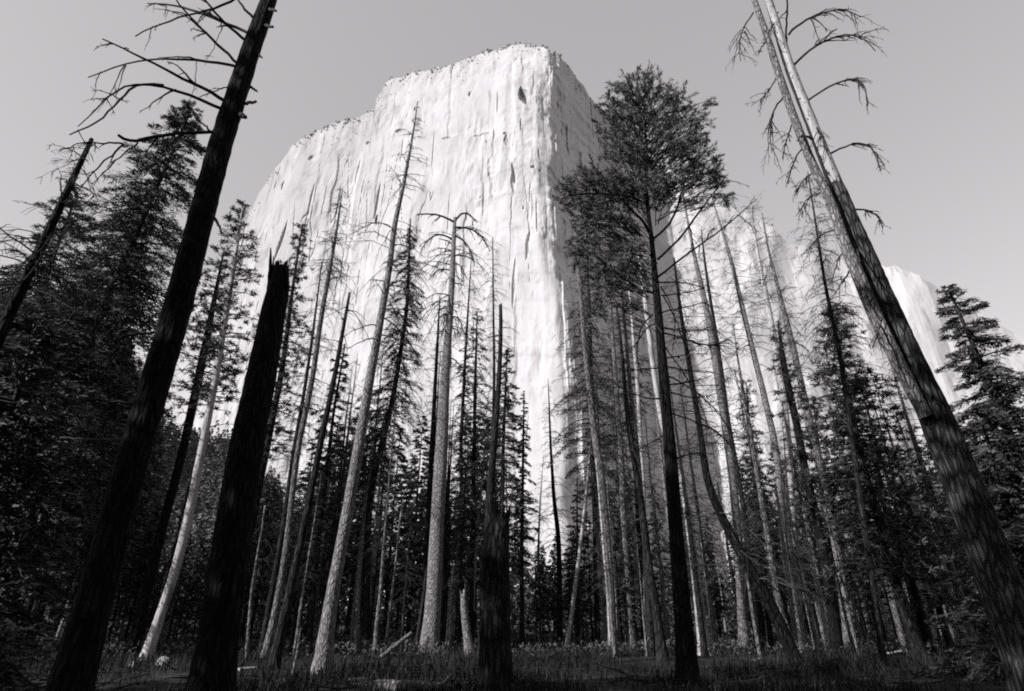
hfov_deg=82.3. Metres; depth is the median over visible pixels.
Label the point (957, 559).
conifer
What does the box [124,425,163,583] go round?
conifer
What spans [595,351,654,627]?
conifer
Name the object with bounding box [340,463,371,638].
conifer
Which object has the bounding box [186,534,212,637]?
conifer
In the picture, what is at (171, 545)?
conifer
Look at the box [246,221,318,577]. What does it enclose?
bushy fir
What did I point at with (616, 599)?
conifer
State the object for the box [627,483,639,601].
bare pole
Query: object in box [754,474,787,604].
conifer
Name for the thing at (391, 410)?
feathery dead fir
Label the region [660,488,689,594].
bare pole
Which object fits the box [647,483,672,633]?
conifer
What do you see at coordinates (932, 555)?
conifer
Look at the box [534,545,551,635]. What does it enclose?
conifer
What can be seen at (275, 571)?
slim dead fir
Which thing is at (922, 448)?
conifer
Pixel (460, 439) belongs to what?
hanging twig snag
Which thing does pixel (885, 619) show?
bare pole
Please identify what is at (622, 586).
conifer
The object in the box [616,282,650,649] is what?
speckled pole
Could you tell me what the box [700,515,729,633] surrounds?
conifer
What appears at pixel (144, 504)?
conifer
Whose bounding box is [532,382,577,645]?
conifer tree
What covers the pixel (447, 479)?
conifer
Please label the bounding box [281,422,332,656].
tree
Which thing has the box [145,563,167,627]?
conifer
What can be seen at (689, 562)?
conifer
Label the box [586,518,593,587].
bare pole
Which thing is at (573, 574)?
conifer
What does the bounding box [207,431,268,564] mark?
bare pole
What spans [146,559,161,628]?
conifer
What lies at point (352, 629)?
conifer
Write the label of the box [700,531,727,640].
conifer
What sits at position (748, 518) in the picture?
conifer
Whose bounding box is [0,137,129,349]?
leaning bare snag
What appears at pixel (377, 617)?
conifer tree
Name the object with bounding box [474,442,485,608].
lit sliver trunk
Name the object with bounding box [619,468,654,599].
conifer
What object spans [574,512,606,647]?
conifer
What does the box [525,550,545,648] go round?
conifer
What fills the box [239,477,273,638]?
conifer
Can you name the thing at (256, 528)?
bare pole
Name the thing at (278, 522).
conifer
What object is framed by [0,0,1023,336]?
sky
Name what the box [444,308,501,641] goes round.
grey needled fir
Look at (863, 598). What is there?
conifer
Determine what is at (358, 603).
half lit trunk
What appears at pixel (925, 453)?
conifer
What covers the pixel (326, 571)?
tree
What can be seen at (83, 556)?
conifer
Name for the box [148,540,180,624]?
conifer
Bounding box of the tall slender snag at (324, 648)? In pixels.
[310,101,448,673]
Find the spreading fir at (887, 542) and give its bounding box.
[786,299,955,659]
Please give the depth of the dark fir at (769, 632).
45.14 m
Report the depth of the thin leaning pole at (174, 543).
35.45 m
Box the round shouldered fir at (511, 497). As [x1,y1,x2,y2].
[459,348,539,584]
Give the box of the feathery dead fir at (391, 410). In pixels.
[314,218,440,650]
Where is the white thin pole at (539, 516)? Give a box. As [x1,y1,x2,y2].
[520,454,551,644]
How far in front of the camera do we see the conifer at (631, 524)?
118.12 m
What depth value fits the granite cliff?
902.93 m
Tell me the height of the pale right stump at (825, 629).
7.287 m
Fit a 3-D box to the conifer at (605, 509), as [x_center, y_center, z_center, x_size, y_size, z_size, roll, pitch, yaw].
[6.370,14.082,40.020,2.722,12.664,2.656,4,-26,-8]
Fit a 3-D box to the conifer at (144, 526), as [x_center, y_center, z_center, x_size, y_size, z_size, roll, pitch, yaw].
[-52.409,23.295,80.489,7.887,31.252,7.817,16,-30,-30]
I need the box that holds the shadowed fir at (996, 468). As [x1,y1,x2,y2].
[924,402,1023,681]
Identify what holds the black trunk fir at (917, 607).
on the ground at (182, 684)
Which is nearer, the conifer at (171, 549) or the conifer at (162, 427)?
the conifer at (162, 427)
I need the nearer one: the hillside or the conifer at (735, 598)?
the conifer at (735, 598)
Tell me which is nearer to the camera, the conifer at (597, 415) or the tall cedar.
the tall cedar
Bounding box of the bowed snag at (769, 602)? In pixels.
[625,257,858,666]
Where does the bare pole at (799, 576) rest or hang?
on the ground at (182, 684)
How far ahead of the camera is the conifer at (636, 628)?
51.52 m
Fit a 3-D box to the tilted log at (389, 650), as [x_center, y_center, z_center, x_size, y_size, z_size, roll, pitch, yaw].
[-6.433,16.623,32.453,1.958,1.435,0.338,15,-29,-29]
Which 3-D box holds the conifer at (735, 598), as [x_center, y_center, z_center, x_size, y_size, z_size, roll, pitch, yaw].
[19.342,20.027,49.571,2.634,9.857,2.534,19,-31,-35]
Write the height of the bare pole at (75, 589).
25.781 m
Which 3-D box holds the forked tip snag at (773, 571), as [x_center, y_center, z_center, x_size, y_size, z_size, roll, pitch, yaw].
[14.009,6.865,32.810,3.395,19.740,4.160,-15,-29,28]
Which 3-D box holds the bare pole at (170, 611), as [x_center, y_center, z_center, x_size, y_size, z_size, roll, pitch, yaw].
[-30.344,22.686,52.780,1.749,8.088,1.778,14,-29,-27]
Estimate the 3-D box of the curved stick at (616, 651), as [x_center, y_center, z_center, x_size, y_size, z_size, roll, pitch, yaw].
[5.048,15.019,28.615,0.713,1.158,0.363,18,-31,-33]
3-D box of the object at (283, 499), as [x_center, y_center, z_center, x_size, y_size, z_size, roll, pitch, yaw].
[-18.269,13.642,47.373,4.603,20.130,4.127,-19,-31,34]
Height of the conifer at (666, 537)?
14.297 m
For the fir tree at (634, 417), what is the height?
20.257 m
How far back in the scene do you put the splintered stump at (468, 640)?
35.92 m
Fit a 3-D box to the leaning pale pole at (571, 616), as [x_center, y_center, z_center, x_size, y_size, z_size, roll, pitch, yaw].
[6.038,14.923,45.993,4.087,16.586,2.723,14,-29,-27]
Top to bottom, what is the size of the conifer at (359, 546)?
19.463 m
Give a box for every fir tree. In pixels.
[608,340,669,655]
[656,368,731,656]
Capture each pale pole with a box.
[445,563,454,651]
[564,437,597,650]
[595,458,609,641]
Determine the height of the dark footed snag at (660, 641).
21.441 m
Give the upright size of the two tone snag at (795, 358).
38.162 m
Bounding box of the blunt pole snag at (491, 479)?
[471,304,519,661]
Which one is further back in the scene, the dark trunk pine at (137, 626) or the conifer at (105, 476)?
the conifer at (105, 476)
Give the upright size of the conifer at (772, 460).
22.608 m
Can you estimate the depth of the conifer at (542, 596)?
47.21 m
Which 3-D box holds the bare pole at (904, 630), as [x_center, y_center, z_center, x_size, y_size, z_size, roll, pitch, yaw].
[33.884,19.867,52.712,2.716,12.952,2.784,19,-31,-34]
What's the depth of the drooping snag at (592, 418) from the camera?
46.63 m
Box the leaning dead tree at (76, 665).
[44,0,276,690]
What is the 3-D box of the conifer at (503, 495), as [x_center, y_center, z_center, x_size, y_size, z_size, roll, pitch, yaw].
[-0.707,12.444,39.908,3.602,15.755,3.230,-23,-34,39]
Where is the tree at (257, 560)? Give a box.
[244,505,289,660]
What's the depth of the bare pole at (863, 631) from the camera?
46.13 m
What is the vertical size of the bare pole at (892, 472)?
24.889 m
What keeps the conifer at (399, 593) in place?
on the ground at (182, 684)
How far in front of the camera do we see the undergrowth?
87.21 m
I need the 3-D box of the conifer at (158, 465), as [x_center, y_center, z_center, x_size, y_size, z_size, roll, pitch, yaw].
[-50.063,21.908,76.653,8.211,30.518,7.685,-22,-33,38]
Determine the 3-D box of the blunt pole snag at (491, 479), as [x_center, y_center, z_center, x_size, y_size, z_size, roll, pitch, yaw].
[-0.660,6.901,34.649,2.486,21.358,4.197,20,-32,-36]
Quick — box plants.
[6,631,995,657]
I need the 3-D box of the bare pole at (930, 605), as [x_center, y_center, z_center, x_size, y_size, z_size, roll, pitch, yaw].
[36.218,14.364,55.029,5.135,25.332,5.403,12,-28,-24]
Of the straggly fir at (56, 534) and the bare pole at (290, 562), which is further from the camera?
the bare pole at (290, 562)
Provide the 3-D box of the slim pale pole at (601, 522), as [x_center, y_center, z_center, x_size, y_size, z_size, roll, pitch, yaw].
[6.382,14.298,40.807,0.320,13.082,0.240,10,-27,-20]
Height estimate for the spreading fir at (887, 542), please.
21.985 m
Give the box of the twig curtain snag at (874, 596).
[786,171,894,663]
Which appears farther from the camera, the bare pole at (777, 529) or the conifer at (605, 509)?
the bare pole at (777, 529)
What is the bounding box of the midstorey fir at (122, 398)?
[1,193,153,583]
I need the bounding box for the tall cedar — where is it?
[550,61,761,680]
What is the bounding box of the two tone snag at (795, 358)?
[742,213,848,647]
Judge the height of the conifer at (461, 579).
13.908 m
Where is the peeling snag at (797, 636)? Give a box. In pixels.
[695,199,805,652]
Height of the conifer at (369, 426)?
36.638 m
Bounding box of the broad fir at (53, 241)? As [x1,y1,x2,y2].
[0,180,99,633]
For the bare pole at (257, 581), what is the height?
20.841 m
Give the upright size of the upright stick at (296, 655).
1.720 m
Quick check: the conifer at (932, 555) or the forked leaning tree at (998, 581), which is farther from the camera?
the conifer at (932, 555)
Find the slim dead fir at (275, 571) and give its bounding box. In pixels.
[257,263,336,656]
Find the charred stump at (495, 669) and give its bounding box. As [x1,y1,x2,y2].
[476,499,515,690]
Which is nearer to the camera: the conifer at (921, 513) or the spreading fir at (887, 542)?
the spreading fir at (887, 542)
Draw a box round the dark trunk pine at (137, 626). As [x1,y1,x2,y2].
[123,244,245,656]
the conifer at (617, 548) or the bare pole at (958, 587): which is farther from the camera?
the conifer at (617, 548)
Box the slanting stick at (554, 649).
[550,638,561,667]
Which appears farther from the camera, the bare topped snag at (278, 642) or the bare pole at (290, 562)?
the bare pole at (290, 562)
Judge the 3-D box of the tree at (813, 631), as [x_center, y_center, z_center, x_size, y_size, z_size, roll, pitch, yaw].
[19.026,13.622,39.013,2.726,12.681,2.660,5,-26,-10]
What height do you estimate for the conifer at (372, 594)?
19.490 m
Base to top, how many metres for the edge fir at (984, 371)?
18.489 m
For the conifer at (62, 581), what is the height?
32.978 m
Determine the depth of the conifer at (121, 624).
48.98 m
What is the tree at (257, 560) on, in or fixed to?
on the ground at (182, 684)
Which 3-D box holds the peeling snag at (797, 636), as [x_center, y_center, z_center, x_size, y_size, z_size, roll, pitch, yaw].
[19.599,3.267,47.191,6.092,38.564,5.617,-19,-31,34]
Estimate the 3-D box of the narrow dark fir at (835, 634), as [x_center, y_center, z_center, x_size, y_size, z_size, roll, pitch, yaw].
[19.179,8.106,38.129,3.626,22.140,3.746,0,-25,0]
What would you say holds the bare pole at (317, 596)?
on the ground at (182, 684)
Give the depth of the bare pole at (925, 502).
66.70 m
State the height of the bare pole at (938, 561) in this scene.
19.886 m
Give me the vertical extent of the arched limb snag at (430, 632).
33.672 m
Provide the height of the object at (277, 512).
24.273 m
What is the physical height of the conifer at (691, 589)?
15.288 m
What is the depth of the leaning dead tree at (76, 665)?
14.58 m
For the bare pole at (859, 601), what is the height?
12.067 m
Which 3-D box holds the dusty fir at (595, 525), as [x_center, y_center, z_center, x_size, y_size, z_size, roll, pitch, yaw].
[7.070,5.381,52.680,8.131,39.412,7.937,17,-30,-31]
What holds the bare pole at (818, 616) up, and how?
on the ground at (182, 684)
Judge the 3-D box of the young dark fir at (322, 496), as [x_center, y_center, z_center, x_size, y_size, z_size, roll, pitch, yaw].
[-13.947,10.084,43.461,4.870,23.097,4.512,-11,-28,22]
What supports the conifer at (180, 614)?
on the ground at (182, 684)
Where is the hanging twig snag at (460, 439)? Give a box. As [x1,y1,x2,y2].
[417,264,492,648]
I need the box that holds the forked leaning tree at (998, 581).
[727,0,1023,690]
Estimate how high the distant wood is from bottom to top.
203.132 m
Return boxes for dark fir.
[290,344,358,650]
[731,379,785,649]
[766,319,845,657]
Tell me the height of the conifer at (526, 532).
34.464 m
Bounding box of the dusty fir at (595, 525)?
[547,229,637,643]
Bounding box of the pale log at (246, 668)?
[238,666,256,670]
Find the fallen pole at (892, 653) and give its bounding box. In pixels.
[887,650,903,654]
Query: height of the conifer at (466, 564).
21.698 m
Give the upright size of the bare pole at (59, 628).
29.254 m
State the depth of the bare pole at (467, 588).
54.77 m
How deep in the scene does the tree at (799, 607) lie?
35.47 m
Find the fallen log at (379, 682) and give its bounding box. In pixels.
[373,673,460,690]
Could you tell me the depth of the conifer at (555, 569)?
65.57 m
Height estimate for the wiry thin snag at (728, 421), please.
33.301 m
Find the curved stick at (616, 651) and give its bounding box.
[613,640,621,663]
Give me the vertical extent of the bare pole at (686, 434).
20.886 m
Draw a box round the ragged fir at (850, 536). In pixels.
[794,395,873,632]
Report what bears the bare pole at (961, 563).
on the ground at (182, 684)
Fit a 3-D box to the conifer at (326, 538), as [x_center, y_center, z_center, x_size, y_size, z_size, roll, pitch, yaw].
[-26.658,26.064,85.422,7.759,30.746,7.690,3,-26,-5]
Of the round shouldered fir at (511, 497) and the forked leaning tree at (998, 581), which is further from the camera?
the round shouldered fir at (511, 497)
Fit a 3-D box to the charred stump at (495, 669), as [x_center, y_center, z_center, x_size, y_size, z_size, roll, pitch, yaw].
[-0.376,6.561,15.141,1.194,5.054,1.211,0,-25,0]
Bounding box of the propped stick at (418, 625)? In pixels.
[415,569,426,647]
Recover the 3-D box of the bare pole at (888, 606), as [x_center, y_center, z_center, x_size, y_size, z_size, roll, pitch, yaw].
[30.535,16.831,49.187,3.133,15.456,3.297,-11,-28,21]
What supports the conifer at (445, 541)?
on the ground at (182, 684)
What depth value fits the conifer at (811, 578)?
48.14 m
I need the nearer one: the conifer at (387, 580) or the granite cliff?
the conifer at (387, 580)
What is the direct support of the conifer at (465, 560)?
on the ground at (182, 684)
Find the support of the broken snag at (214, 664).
on the ground at (182, 684)
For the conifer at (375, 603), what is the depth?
73.27 m
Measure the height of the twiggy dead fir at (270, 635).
32.919 m
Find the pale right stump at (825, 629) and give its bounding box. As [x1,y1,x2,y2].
[807,542,828,653]
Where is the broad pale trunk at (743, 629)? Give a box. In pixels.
[667,193,751,646]
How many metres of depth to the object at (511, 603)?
41.41 m
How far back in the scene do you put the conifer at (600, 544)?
138.13 m
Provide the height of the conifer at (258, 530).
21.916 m
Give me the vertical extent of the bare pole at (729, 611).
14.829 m
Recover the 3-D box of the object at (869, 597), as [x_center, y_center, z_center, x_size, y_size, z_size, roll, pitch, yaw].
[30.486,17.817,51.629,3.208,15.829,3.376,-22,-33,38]
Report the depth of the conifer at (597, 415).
46.02 m
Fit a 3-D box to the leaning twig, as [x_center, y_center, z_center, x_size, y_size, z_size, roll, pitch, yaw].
[-4.306,14.079,26.887,0.365,1.267,0.735,9,-27,-18]
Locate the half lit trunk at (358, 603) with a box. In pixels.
[353,475,370,650]
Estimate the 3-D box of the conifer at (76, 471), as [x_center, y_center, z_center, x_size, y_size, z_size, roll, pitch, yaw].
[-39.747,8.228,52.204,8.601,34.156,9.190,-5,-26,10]
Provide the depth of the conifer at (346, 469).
58.73 m
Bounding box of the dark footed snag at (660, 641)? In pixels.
[598,300,669,660]
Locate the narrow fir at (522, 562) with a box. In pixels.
[509,391,540,647]
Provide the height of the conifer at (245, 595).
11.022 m
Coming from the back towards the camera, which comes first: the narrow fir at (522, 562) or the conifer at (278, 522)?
the conifer at (278, 522)
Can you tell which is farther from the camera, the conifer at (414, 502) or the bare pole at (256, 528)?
the conifer at (414, 502)
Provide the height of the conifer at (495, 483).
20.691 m
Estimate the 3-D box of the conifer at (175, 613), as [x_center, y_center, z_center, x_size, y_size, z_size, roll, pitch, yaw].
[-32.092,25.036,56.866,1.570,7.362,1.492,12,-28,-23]
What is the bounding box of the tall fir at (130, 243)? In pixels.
[0,99,206,548]
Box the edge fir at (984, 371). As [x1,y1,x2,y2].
[934,283,1023,604]
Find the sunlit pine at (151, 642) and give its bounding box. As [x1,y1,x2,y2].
[140,199,261,659]
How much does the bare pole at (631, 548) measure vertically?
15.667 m
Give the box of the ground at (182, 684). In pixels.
[15,634,1006,690]
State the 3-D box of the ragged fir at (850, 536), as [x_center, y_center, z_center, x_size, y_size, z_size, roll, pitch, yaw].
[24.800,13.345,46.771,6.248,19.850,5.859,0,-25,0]
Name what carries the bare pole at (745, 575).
on the ground at (182, 684)
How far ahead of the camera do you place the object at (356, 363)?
61.77 m
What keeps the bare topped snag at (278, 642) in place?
on the ground at (182, 684)
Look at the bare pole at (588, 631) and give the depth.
58.20 m
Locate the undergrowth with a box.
[5,546,987,642]
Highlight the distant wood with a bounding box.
[0,277,294,604]
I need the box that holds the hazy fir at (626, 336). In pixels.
[600,250,657,641]
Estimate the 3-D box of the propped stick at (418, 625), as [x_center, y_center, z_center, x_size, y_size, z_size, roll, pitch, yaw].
[-6.326,18.201,40.072,0.628,5.488,0.224,0,-25,0]
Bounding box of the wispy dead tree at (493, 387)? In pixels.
[453,237,521,499]
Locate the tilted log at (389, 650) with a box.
[378,631,412,657]
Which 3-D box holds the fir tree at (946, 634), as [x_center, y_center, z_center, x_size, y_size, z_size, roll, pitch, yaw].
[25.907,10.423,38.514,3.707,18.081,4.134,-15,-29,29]
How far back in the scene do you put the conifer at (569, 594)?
50.90 m
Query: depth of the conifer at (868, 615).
79.59 m
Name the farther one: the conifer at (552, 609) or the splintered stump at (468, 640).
the conifer at (552, 609)
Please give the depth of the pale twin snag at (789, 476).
51.63 m
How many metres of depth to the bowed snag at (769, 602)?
28.89 m
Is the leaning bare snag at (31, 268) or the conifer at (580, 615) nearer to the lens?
the leaning bare snag at (31, 268)
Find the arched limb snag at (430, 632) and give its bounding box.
[408,212,493,655]
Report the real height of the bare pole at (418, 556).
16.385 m
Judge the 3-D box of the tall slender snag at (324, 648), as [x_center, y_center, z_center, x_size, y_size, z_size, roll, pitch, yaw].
[-6.154,-1.068,29.159,6.229,30.980,5.581,0,-25,0]
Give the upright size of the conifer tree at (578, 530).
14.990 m
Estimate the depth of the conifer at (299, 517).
97.23 m
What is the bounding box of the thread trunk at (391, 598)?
[385,499,403,641]
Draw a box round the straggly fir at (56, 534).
[21,360,130,647]
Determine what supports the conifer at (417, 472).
on the ground at (182, 684)
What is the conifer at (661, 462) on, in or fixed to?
on the ground at (182, 684)
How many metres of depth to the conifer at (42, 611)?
50.49 m
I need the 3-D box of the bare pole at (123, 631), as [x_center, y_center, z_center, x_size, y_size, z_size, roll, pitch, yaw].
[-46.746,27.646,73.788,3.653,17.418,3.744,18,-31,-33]
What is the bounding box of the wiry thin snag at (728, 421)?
[683,228,762,653]
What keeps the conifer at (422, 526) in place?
on the ground at (182, 684)
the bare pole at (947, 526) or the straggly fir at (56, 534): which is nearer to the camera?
the straggly fir at (56, 534)
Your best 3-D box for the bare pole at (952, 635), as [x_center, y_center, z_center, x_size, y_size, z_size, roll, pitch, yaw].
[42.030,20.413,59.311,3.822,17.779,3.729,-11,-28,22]
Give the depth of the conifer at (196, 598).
58.33 m
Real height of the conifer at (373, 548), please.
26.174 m
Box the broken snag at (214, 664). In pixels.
[184,248,288,690]
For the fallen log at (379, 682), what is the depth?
16.33 m
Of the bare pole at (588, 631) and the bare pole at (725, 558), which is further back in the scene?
the bare pole at (725, 558)
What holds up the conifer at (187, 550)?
on the ground at (182, 684)
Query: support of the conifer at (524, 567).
on the ground at (182, 684)
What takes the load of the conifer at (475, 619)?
on the ground at (182, 684)
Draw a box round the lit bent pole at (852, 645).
[834,571,857,656]
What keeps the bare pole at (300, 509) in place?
on the ground at (182, 684)
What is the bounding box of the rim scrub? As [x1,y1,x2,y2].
[213,42,819,271]
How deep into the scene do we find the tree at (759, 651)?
33.45 m
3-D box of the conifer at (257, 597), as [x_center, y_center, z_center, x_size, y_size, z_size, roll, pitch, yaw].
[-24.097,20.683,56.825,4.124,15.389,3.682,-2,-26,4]
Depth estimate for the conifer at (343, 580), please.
61.29 m
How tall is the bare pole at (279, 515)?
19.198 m
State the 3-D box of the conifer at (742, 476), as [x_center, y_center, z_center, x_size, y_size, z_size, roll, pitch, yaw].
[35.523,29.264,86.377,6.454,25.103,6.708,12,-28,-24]
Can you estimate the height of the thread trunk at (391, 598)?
12.928 m
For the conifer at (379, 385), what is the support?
on the ground at (182, 684)
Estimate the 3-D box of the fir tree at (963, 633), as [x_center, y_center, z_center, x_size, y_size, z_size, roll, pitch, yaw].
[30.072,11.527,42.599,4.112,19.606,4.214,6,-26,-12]
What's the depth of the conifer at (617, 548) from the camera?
49.65 m
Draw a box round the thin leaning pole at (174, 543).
[158,453,196,605]
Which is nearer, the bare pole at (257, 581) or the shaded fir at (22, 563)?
the shaded fir at (22, 563)
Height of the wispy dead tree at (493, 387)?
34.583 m
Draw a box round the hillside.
[0,294,279,594]
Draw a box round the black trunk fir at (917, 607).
[847,425,980,654]
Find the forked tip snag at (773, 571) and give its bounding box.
[715,314,794,641]
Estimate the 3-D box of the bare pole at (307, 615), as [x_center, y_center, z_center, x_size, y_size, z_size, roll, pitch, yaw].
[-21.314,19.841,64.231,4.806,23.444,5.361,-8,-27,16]
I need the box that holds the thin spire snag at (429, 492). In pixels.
[393,295,456,644]
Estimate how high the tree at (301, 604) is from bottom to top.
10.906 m
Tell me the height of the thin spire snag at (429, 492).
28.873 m
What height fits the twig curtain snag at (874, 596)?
28.945 m
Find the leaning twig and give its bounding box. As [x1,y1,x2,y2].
[414,637,421,662]
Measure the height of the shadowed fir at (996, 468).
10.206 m
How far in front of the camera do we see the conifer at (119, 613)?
82.51 m
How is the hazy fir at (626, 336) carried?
on the ground at (182, 684)
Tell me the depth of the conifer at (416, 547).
55.33 m
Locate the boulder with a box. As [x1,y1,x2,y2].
[156,656,168,665]
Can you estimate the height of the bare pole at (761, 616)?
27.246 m
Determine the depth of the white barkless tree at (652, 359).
39.90 m
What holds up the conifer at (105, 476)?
on the ground at (182, 684)
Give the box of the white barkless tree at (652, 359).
[631,257,713,655]
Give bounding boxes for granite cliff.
[132,43,1023,619]
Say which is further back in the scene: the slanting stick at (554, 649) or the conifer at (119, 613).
the conifer at (119, 613)
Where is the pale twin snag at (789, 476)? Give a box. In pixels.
[732,190,809,634]
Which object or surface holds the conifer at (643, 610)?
on the ground at (182, 684)
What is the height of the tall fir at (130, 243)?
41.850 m
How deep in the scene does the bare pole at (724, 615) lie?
64.01 m
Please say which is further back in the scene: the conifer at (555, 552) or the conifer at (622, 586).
the conifer at (555, 552)
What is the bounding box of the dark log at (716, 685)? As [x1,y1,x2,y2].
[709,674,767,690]
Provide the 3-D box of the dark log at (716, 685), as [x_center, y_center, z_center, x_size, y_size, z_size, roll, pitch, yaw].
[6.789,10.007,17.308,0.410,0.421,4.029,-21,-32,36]
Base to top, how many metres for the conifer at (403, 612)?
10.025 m
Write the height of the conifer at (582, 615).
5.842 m
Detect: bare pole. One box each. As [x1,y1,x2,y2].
[56,369,140,644]
[59,376,140,639]
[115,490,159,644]
[116,448,154,593]
[121,497,161,636]
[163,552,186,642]
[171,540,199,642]
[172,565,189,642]
[203,453,271,573]
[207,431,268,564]
[248,471,278,617]
[256,495,284,638]
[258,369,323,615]
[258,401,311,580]
[262,442,302,573]
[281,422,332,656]
[283,499,302,597]
[285,454,326,626]
[286,434,317,637]
[286,468,310,576]
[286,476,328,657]
[291,427,334,639]
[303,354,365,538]
[303,421,347,642]
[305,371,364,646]
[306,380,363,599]
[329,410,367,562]
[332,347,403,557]
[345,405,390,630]
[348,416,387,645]
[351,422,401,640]
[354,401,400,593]
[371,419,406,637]
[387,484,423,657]
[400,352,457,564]
[410,473,433,590]
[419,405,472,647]
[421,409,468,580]
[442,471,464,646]
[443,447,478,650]
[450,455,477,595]
[455,521,469,615]
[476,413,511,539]
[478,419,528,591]
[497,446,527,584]
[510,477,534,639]
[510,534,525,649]
[514,519,533,597]
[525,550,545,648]
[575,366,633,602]
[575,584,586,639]
[578,506,591,638]
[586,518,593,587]
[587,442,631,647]
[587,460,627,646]
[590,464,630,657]
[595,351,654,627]
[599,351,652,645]
[616,494,641,600]
[626,488,638,592]
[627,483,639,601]
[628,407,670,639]
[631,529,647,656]
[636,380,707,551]
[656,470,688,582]
[657,477,691,586]
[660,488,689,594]
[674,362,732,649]
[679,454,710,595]
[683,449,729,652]
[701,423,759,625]
[708,501,729,638]
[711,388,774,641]
[711,514,733,637]
[718,522,730,587]
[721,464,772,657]
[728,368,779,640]
[730,502,756,604]
[757,456,791,632]
[764,473,791,626]
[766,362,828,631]
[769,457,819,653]
[769,471,810,636]
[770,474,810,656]
[771,456,818,648]
[782,457,821,638]
[782,463,823,639]
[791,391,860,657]
[791,434,823,586]
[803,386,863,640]
[807,343,892,641]
[821,453,879,644]
[826,374,916,645]
[836,456,889,646]
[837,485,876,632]
[843,534,868,637]
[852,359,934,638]
[865,520,897,639]
[866,508,907,638]
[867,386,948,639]
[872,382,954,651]
[878,357,981,656]
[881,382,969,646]
[885,468,935,639]
[886,368,977,635]
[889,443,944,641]
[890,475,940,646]
[895,532,934,643]
[896,463,954,641]
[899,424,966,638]
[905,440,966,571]
[929,468,982,631]
[931,465,965,560]
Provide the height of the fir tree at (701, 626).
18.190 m
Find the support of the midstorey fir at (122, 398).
on the ground at (182, 684)
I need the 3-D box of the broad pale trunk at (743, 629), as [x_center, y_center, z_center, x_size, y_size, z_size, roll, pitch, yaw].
[19.413,2.612,56.323,5.740,47.534,4.842,7,-26,-14]
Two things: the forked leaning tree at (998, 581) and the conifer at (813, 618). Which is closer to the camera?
the forked leaning tree at (998, 581)
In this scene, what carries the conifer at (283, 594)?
on the ground at (182, 684)
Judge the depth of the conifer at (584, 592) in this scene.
71.84 m
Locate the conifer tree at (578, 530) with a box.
[562,478,591,642]
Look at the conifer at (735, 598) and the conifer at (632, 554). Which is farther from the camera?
the conifer at (632, 554)
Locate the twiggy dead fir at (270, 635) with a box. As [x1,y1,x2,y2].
[260,186,359,657]
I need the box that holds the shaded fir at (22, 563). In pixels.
[0,316,86,690]
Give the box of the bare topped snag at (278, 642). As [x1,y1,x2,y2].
[266,291,371,670]
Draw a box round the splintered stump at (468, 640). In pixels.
[460,588,475,656]
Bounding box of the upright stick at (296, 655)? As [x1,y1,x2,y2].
[291,627,306,673]
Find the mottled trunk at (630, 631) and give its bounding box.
[599,296,638,648]
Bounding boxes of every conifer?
[0,285,131,644]
[2,292,138,616]
[31,326,138,639]
[39,397,124,641]
[52,395,134,587]
[53,387,130,638]
[73,399,132,566]
[73,430,159,592]
[106,433,166,638]
[112,478,158,636]
[122,415,165,593]
[124,422,165,581]
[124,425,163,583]
[139,469,171,588]
[140,535,168,613]
[143,564,162,636]
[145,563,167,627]
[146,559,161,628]
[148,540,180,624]
[161,521,182,588]
[162,532,177,577]
[164,536,193,640]
[176,532,207,640]
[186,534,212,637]
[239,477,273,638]
[240,491,268,632]
[242,561,252,616]
[244,480,281,644]
[248,486,284,637]
[259,481,278,600]
[272,490,302,615]
[275,426,325,634]
[294,421,351,597]
[296,425,349,633]
[315,407,367,633]
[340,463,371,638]
[342,409,386,627]
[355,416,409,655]
[371,428,414,638]
[371,494,389,597]
[382,473,417,638]
[385,416,429,634]
[385,453,421,630]
[399,451,451,601]
[409,474,427,623]
[448,418,480,640]
[450,418,484,634]
[462,418,506,594]
[513,499,533,595]
[527,539,552,646]
[533,554,552,638]
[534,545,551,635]
[543,550,565,646]
[546,545,567,621]
[551,533,565,580]
[562,552,581,641]
[565,539,581,625]
[571,535,585,633]
[573,571,589,644]
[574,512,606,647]
[587,504,610,597]
[603,496,635,646]
[612,480,638,605]
[614,474,637,627]
[616,539,641,628]
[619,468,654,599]
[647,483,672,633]
[681,499,705,610]
[682,503,716,609]
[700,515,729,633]
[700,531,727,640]
[726,523,760,617]
[738,459,763,606]
[740,459,786,602]
[746,454,787,600]
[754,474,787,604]
[766,448,806,609]
[776,460,822,644]
[793,459,834,604]
[824,447,874,631]
[838,453,885,603]
[849,495,887,606]
[900,454,957,633]
[903,478,956,632]
[907,470,959,635]
[910,458,965,627]
[918,446,970,600]
[922,434,986,621]
[930,473,978,626]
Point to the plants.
(727, 642)
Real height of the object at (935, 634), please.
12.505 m
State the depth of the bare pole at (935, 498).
59.00 m
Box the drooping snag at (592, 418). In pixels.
[547,190,619,647]
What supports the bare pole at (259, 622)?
on the ground at (182, 684)
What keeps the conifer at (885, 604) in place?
on the ground at (182, 684)

